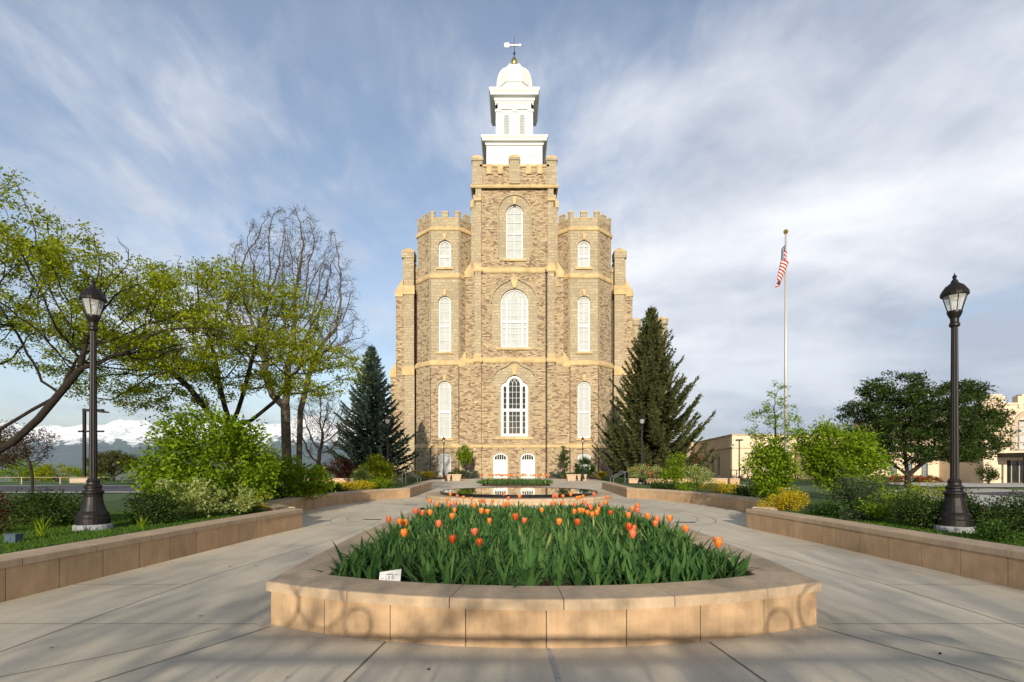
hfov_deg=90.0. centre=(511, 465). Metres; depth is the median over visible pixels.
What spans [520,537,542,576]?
tulip plant
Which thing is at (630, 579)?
tulip plant
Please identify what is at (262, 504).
shrub
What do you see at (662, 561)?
tulip plant
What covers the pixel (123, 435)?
mountains
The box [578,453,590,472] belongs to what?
window
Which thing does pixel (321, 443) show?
bare tree
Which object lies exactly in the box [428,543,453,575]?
tulip plant
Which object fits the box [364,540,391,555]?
tulip plant
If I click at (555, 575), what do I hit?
tulip plant
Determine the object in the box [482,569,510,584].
tulip plant
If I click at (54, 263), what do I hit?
honey locust
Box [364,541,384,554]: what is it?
tulip plant
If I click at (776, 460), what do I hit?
bush
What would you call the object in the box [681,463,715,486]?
shrub
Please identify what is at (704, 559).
tulip plant
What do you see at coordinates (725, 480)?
garden wall
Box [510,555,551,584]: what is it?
tulip plant
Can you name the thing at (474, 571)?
tulip plant
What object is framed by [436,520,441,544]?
tulip
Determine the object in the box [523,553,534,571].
tulip plant
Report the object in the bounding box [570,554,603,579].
tulip plant
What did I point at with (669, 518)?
tulip
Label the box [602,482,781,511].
garden wall
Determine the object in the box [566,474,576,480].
stone planter
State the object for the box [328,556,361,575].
tulip plant
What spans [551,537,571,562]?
tulip plant
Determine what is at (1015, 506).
rose bush
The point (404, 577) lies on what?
tulip plant
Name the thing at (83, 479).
area light
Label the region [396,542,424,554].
tulip plant
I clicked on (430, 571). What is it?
tulip plant
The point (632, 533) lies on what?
tulip
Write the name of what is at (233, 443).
bush
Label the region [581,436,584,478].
street lamp
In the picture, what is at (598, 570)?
tulip plant
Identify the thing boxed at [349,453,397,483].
shrub
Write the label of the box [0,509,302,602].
garden wall
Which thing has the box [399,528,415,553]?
tulip
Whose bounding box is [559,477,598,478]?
foundation bed
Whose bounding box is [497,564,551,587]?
tulip plant
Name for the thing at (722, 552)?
tulip plant
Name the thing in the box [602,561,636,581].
tulip plant
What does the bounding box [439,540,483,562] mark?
tulip plant
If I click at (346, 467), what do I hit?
shrub
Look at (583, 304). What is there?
window
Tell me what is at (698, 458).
shrub
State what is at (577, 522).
tulip
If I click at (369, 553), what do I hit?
tulip plant
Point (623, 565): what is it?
tulip plant
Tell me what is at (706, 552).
tulip plant
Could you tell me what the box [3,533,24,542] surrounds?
utility box
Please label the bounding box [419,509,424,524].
tulip
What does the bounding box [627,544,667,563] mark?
tulip plant
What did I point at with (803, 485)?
ground
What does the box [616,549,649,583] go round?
tulip plant
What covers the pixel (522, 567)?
tulip plant
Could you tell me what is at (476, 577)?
tulip plant
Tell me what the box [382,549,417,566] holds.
tulip plant
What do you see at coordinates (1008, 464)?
meeting hall
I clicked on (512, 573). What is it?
tulip plant
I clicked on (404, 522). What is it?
tulip
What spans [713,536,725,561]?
tulip
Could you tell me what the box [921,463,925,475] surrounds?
window
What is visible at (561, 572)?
tulip plant
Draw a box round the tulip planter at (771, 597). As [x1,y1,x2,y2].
[266,508,820,647]
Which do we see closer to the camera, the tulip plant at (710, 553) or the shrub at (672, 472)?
the tulip plant at (710, 553)
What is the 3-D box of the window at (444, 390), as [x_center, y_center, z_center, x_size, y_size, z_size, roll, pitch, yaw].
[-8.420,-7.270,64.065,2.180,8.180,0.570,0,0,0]
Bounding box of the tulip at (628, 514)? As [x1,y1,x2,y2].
[621,512,630,532]
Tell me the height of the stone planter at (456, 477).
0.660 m
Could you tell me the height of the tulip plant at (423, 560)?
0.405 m
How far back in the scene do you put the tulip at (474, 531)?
6.35 m
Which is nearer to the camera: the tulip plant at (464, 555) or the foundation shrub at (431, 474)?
the tulip plant at (464, 555)
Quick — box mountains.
[0,416,389,468]
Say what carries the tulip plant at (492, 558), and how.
in the tulip planter at (771, 597)
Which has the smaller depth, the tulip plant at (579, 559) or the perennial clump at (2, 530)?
the tulip plant at (579, 559)
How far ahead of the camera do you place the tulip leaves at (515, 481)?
37.62 m
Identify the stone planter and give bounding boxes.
[441,474,451,480]
[451,474,461,480]
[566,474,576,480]
[576,474,586,480]
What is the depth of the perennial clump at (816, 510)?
11.49 m
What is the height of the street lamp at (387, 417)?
4.520 m
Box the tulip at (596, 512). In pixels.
[594,509,601,530]
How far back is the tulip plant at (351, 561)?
5.59 m
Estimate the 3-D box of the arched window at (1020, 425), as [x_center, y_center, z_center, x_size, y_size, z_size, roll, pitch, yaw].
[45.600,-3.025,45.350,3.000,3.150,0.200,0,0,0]
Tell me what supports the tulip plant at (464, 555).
in the tulip planter at (771, 597)
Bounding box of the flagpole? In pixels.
[783,229,789,488]
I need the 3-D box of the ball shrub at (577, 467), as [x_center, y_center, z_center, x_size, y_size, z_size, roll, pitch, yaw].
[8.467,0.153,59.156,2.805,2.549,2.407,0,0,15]
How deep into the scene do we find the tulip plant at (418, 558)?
5.83 m
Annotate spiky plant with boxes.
[31,515,51,537]
[134,516,148,529]
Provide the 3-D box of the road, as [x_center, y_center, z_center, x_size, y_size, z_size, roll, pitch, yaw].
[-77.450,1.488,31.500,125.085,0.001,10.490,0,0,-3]
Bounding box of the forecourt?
[859,482,1023,486]
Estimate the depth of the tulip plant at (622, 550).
5.91 m
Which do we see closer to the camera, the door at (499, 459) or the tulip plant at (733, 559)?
the tulip plant at (733, 559)
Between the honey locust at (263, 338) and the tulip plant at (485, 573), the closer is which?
the tulip plant at (485, 573)
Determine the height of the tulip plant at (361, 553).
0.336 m
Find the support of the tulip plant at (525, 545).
in the tulip planter at (771, 597)
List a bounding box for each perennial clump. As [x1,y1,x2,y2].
[0,517,30,533]
[133,506,189,524]
[228,502,264,514]
[804,499,844,515]
[829,503,883,520]
[897,479,968,516]
[969,517,1023,543]
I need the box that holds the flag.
[775,242,787,287]
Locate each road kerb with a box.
[0,485,84,485]
[2,492,116,492]
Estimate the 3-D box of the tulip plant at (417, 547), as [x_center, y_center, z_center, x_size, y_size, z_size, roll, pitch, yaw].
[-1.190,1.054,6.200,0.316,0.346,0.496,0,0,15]
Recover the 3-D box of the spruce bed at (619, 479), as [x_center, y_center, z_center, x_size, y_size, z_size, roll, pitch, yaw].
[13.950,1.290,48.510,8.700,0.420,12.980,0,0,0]
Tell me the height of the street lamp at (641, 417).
4.520 m
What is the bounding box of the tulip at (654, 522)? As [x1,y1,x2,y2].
[643,520,657,539]
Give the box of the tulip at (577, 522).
[574,519,580,535]
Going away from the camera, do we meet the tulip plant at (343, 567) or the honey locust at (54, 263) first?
the tulip plant at (343, 567)
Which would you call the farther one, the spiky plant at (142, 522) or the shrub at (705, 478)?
the shrub at (705, 478)
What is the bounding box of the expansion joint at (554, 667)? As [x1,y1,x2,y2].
[547,648,561,681]
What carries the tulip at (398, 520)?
in the tulip planter at (771, 597)
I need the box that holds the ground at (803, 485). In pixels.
[0,469,1023,509]
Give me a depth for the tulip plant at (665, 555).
5.84 m
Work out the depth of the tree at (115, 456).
49.26 m
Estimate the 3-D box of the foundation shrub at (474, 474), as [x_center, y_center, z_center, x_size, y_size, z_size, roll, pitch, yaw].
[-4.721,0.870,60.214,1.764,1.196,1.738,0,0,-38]
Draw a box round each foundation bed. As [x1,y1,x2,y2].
[429,477,469,478]
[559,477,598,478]
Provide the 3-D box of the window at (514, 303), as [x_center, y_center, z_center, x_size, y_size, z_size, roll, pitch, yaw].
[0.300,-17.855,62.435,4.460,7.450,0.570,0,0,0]
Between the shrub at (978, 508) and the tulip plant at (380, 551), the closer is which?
the tulip plant at (380, 551)
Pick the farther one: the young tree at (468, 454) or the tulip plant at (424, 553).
the young tree at (468, 454)
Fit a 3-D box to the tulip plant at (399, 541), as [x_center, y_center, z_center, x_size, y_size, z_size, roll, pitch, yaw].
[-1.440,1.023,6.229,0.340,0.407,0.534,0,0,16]
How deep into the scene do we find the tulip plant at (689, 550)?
5.99 m
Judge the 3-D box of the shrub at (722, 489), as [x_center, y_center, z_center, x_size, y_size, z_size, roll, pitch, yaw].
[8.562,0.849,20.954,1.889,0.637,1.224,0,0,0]
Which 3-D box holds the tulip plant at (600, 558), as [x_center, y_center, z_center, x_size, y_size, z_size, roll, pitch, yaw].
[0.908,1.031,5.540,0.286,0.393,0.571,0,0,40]
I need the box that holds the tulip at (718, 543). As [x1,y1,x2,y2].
[702,538,730,578]
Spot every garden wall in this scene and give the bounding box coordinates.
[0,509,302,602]
[262,482,431,510]
[308,478,401,482]
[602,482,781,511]
[628,478,739,483]
[746,509,1023,589]
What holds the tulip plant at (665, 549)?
in the tulip planter at (771, 597)
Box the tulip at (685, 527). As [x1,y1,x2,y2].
[679,524,691,552]
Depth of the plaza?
4.53 m
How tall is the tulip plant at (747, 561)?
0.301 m
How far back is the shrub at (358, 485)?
24.17 m
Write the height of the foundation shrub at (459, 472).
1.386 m
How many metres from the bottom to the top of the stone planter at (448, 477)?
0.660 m
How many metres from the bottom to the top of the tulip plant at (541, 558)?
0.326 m
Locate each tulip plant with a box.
[312,560,354,576]
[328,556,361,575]
[333,542,363,575]
[333,550,367,576]
[334,555,365,577]
[340,542,373,557]
[344,548,370,565]
[345,555,364,577]
[356,548,387,579]
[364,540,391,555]
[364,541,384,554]
[365,538,394,569]
[366,543,378,564]
[370,539,397,570]
[377,559,403,571]
[379,558,400,571]
[381,535,409,554]
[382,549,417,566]
[387,556,420,580]
[391,541,422,578]
[394,545,424,566]
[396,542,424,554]
[396,551,416,575]
[397,544,422,561]
[400,562,461,583]
[401,541,426,552]
[402,548,450,571]
[413,564,442,582]
[416,556,460,583]
[418,543,428,566]
[418,550,472,583]
[421,542,447,578]
[421,557,444,582]
[424,545,451,565]
[425,557,472,580]
[428,533,455,553]
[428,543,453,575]
[437,548,484,567]
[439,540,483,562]
[441,551,467,583]
[451,543,481,557]
[451,574,475,584]
[454,562,498,584]
[456,566,476,582]
[460,560,495,584]
[461,549,487,576]
[461,562,495,584]
[462,548,502,564]
[464,556,493,575]
[469,549,499,566]
[472,541,494,572]
[482,544,511,569]
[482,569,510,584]
[484,548,522,572]
[485,561,520,585]
[486,544,504,567]
[486,552,510,577]
[491,561,542,585]
[493,553,517,585]
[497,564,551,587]
[499,552,516,580]
[500,552,532,585]
[502,536,545,554]
[504,528,520,556]
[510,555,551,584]
[511,537,537,565]
[511,540,527,565]
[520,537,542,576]
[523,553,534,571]
[527,536,556,560]
[527,541,559,558]
[532,553,551,582]
[535,554,575,583]
[536,547,550,569]
[542,540,560,565]
[542,551,572,586]
[547,543,577,563]
[547,555,576,582]
[549,555,582,578]
[550,547,562,569]
[551,535,582,553]
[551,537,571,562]
[552,555,576,580]
[560,543,580,564]
[561,557,600,585]
[564,562,586,584]
[567,541,583,557]
[567,554,584,569]
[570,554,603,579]
[572,543,606,564]
[575,537,604,585]
[575,552,583,563]
[579,562,627,584]
[581,548,610,584]
[582,543,614,565]
[585,561,623,584]
[588,569,616,584]
[591,533,610,556]
[595,536,630,559]
[599,544,622,582]
[599,548,610,571]
[600,556,641,584]
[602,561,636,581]
[603,552,634,584]
[604,549,622,567]
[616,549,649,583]
[617,539,641,559]
[622,549,652,570]
[624,559,640,583]
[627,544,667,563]
[627,555,673,577]
[629,555,660,583]
[630,542,661,561]
[634,553,654,568]
[636,539,660,558]
[642,560,669,582]
[647,539,679,566]
[649,548,679,582]
[651,548,673,579]
[655,552,683,578]
[656,538,692,560]
[658,547,679,565]
[659,554,682,582]
[662,552,696,581]
[667,541,699,580]
[675,541,707,555]
[678,566,701,581]
[683,563,724,578]
[688,541,711,566]
[688,557,722,580]
[693,544,727,560]
[695,547,715,565]
[696,551,727,578]
[698,546,741,557]
[698,549,732,568]
[705,552,762,574]
[707,562,729,578]
[710,555,741,577]
[710,555,747,578]
[711,548,742,577]
[713,553,759,576]
[727,545,752,576]
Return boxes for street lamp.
[72,278,112,530]
[384,413,390,479]
[442,437,445,478]
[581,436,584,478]
[637,415,644,483]
[933,273,975,532]
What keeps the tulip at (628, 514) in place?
in the tulip planter at (771, 597)
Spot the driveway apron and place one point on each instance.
(987, 490)
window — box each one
[436,233,452,269]
[436,289,452,353]
[436,375,452,440]
[438,453,450,474]
[496,289,532,349]
[496,376,532,439]
[503,205,525,260]
[575,375,592,440]
[576,233,592,269]
[576,289,592,353]
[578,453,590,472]
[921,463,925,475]
[1016,416,1023,448]
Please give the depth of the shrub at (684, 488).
22.72 m
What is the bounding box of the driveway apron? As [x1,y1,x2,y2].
[873,489,1023,507]
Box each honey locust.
[0,166,255,452]
[19,254,371,496]
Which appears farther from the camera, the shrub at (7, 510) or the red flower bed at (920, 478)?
the red flower bed at (920, 478)
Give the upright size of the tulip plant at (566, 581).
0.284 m
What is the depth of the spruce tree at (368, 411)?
45.01 m
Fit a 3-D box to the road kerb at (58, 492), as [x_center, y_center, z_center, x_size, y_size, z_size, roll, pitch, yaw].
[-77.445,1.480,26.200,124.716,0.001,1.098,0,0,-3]
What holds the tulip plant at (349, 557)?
in the tulip planter at (771, 597)
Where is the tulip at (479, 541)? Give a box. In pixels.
[465,537,490,575]
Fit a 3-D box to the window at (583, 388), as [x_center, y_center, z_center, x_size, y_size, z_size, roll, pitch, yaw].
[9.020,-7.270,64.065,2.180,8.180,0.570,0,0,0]
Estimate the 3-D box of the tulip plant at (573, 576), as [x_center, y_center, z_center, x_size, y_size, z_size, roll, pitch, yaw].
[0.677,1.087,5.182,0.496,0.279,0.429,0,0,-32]
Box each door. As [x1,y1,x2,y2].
[493,453,506,477]
[521,453,534,477]
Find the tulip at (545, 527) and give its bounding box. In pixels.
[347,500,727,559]
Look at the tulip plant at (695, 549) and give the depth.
6.05 m
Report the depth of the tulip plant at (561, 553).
5.92 m
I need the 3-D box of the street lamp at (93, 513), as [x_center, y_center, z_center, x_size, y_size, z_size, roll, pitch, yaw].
[-7.320,-1.020,8.950,0.555,4.520,0.555,0,0,0]
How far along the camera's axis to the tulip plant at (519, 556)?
5.81 m
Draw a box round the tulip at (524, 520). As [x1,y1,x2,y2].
[516,517,533,539]
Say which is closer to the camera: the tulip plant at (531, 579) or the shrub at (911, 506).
the tulip plant at (531, 579)
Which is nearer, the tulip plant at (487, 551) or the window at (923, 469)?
the tulip plant at (487, 551)
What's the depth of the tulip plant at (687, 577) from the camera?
5.15 m
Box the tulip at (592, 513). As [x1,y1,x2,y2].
[590,511,594,526]
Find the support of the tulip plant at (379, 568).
in the tulip planter at (771, 597)
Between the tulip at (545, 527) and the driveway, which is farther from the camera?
the driveway
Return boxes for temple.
[389,42,667,477]
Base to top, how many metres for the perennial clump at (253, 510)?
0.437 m
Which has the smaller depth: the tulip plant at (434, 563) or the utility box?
the tulip plant at (434, 563)
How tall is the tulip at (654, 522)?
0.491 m
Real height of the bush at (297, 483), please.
1.875 m
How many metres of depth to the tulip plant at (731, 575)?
5.15 m
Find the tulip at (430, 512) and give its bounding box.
[428,509,432,531]
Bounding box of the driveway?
[972,491,1023,496]
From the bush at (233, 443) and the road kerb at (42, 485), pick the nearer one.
the bush at (233, 443)
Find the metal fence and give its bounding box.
[730,470,799,479]
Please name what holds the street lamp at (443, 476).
on the plaza
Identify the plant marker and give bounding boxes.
[379,569,401,580]
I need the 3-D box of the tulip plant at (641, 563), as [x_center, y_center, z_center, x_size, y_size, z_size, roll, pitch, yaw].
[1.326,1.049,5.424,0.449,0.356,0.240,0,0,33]
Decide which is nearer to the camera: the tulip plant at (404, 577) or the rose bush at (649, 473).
the tulip plant at (404, 577)
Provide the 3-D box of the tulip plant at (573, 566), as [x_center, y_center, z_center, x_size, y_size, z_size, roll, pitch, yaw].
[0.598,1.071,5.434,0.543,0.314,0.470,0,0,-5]
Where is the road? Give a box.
[0,486,248,491]
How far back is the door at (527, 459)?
62.59 m
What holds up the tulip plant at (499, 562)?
in the tulip planter at (771, 597)
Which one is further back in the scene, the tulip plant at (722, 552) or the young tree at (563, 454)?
the young tree at (563, 454)
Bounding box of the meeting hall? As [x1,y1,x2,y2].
[853,394,1023,483]
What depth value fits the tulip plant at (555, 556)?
5.55 m
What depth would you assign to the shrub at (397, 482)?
27.36 m
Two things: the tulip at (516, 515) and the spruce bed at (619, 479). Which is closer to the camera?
the tulip at (516, 515)
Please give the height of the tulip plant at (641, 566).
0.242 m
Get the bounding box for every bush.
[0,459,51,480]
[33,462,80,480]
[71,467,119,480]
[116,403,288,509]
[229,445,339,499]
[627,463,662,484]
[736,433,806,501]
[785,415,902,496]
[971,488,1023,533]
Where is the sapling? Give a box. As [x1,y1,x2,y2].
[741,380,806,453]
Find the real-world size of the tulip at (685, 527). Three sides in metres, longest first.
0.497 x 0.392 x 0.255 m
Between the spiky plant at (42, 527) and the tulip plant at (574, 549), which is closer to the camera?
the tulip plant at (574, 549)
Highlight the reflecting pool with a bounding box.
[425,487,611,505]
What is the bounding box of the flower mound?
[482,483,549,486]
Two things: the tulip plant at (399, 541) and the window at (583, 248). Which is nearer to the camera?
the tulip plant at (399, 541)
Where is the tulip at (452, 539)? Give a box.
[442,534,455,562]
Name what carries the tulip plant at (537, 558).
in the tulip planter at (771, 597)
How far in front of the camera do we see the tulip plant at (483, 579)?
4.99 m
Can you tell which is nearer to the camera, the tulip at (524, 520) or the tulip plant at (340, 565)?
the tulip plant at (340, 565)
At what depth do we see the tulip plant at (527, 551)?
5.88 m
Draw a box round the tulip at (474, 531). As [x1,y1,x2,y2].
[466,528,480,554]
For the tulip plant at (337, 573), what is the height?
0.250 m
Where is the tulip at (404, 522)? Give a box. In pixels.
[401,519,408,538]
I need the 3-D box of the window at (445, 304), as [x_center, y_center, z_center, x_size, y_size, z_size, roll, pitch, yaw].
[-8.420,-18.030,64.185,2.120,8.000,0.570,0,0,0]
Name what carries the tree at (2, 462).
on the ground at (803, 485)
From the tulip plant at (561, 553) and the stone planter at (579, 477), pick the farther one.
the stone planter at (579, 477)
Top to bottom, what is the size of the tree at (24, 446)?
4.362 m
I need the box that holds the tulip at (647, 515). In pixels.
[645,513,652,527]
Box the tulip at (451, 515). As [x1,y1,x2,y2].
[440,513,455,530]
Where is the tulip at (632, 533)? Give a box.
[620,529,648,562]
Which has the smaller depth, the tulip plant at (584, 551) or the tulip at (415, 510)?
the tulip plant at (584, 551)
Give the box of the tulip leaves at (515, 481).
[476,477,552,484]
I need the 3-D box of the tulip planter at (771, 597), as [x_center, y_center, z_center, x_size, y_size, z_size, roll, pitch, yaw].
[0.300,1.295,8.887,5.550,0.410,9.425,0,0,0]
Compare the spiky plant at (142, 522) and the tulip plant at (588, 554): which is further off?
the spiky plant at (142, 522)
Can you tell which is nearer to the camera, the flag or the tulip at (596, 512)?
the tulip at (596, 512)
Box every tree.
[0,419,60,492]
[0,429,34,469]
[81,449,140,481]
[195,203,368,484]
[279,388,352,476]
[326,345,420,477]
[455,444,474,477]
[557,446,570,466]
[592,305,719,477]
[830,370,1023,487]
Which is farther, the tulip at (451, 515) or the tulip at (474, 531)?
the tulip at (451, 515)
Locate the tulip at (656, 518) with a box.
[652,516,659,539]
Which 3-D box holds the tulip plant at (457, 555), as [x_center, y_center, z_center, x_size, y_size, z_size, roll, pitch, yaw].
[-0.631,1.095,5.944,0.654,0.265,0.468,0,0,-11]
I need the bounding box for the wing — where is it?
[796,439,938,480]
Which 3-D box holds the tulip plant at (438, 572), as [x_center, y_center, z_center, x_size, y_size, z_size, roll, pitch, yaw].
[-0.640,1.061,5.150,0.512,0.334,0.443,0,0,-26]
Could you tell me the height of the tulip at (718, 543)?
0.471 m
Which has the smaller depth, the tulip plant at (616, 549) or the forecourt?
the tulip plant at (616, 549)
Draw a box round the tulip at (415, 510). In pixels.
[413,508,419,524]
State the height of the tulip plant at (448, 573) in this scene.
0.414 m
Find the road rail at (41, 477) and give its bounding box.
[0,477,137,483]
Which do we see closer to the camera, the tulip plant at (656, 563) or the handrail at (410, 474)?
the tulip plant at (656, 563)
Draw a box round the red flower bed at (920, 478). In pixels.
[877,474,943,481]
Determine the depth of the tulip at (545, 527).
7.79 m
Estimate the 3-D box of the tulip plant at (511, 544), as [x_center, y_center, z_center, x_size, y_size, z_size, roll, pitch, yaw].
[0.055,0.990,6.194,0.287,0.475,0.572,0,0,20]
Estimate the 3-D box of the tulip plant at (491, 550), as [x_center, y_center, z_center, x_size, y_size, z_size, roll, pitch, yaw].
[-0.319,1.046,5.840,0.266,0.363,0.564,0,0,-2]
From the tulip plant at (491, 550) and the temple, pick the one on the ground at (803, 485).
the temple
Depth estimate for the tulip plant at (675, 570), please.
4.99 m
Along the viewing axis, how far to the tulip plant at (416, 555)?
5.90 m
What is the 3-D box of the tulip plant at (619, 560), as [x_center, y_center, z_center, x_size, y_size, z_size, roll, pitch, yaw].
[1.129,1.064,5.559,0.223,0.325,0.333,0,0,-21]
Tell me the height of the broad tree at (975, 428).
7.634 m
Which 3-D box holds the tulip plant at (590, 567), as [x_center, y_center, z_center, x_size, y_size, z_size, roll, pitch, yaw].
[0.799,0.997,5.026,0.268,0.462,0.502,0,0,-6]
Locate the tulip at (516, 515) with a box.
[508,513,518,532]
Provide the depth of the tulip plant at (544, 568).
5.35 m
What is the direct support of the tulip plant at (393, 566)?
in the tulip planter at (771, 597)
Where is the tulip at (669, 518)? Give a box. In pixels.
[658,515,672,530]
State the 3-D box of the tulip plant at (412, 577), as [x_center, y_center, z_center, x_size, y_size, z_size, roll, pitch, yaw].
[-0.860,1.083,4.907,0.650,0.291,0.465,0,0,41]
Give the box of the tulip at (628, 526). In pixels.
[626,522,632,547]
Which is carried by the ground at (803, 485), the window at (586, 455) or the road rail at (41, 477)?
the road rail at (41, 477)
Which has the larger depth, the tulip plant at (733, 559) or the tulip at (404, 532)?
the tulip at (404, 532)
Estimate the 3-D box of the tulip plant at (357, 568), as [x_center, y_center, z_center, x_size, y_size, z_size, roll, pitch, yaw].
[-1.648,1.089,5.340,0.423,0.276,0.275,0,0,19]
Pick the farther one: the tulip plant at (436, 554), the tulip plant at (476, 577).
the tulip plant at (436, 554)
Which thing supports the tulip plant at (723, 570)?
in the tulip planter at (771, 597)
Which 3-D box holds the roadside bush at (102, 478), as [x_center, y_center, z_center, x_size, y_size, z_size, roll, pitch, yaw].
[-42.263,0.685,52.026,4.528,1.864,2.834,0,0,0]
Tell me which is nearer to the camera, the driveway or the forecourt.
the driveway
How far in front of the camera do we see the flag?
31.78 m
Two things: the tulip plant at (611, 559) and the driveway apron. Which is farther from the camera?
the driveway apron
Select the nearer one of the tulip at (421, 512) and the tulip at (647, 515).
the tulip at (647, 515)
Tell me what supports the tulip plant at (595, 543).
in the tulip planter at (771, 597)
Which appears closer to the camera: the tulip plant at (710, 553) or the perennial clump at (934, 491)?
the tulip plant at (710, 553)
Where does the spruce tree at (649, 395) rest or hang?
on the spruce bed at (619, 479)
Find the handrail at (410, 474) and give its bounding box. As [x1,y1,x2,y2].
[402,471,420,482]
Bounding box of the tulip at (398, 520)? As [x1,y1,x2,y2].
[396,518,403,542]
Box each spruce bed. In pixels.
[333,476,427,482]
[601,476,701,482]
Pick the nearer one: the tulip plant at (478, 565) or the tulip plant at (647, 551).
the tulip plant at (478, 565)
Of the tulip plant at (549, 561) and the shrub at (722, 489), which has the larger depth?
the shrub at (722, 489)
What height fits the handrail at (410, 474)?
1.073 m
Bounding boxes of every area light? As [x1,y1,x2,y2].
[69,408,109,482]
[732,439,742,477]
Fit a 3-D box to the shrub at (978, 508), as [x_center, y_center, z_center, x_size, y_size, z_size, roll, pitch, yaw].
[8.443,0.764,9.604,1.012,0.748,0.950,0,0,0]
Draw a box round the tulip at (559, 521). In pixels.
[555,518,561,541]
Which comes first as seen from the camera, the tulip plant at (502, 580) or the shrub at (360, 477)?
the tulip plant at (502, 580)
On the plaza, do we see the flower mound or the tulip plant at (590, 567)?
the flower mound
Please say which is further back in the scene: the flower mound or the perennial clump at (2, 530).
the flower mound
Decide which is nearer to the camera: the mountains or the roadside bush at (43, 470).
the roadside bush at (43, 470)
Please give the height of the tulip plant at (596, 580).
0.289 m
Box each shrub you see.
[0,486,82,526]
[0,491,37,525]
[118,484,180,524]
[149,476,263,518]
[236,494,270,510]
[321,457,363,477]
[322,481,349,491]
[336,479,377,489]
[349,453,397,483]
[351,465,376,484]
[363,476,395,488]
[377,474,405,486]
[408,470,422,475]
[419,470,435,478]
[451,467,464,477]
[462,469,479,477]
[548,468,565,477]
[573,457,596,476]
[594,471,608,478]
[647,478,678,489]
[656,451,690,487]
[674,479,703,490]
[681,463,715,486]
[683,453,707,473]
[696,479,739,493]
[728,481,759,496]
[756,487,810,510]
[818,471,905,508]
[818,497,905,519]
[854,481,940,522]
[890,490,943,529]
[936,488,990,524]
[973,461,1002,483]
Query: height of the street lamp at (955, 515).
4.520 m
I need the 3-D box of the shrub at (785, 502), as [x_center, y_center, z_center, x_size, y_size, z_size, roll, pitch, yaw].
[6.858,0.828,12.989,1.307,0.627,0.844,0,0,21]
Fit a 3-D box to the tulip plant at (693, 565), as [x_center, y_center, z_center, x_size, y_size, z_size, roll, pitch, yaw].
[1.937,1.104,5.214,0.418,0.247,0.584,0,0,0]
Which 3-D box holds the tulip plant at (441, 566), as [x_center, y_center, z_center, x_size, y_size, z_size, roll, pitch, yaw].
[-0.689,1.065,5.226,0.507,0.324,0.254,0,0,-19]
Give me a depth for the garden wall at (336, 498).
20.32 m
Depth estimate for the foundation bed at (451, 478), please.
58.60 m
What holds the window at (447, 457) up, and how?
in the temple
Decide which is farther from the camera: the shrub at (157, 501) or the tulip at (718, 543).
the shrub at (157, 501)
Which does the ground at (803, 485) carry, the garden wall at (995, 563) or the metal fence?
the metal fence
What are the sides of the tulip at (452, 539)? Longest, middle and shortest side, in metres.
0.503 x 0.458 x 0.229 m
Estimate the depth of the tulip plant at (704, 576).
5.03 m
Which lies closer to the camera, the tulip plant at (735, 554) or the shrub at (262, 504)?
the tulip plant at (735, 554)
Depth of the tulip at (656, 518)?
7.42 m
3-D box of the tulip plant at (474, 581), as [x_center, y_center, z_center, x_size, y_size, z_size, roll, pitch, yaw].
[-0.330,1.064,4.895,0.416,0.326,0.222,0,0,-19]
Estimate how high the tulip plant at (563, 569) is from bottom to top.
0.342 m
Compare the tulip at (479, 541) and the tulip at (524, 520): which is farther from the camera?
the tulip at (524, 520)
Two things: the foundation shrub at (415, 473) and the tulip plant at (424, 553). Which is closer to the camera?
the tulip plant at (424, 553)
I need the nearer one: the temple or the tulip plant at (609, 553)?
the tulip plant at (609, 553)
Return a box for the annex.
[684,434,838,477]
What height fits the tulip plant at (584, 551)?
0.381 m
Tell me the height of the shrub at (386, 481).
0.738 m
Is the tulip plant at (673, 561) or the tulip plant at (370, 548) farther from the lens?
the tulip plant at (370, 548)
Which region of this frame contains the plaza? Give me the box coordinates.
[0,478,1023,681]
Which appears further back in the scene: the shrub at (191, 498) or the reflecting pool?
the reflecting pool
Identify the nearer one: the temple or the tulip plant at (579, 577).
the tulip plant at (579, 577)
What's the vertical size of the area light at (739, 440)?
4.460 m
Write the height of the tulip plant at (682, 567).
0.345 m
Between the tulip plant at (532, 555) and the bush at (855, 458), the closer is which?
the tulip plant at (532, 555)
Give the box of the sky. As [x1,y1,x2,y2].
[0,0,1023,441]
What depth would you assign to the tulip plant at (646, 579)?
4.83 m
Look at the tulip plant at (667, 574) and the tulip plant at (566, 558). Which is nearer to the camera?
the tulip plant at (667, 574)
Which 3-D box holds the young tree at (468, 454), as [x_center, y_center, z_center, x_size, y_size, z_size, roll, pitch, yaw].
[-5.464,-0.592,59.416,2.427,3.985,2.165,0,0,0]

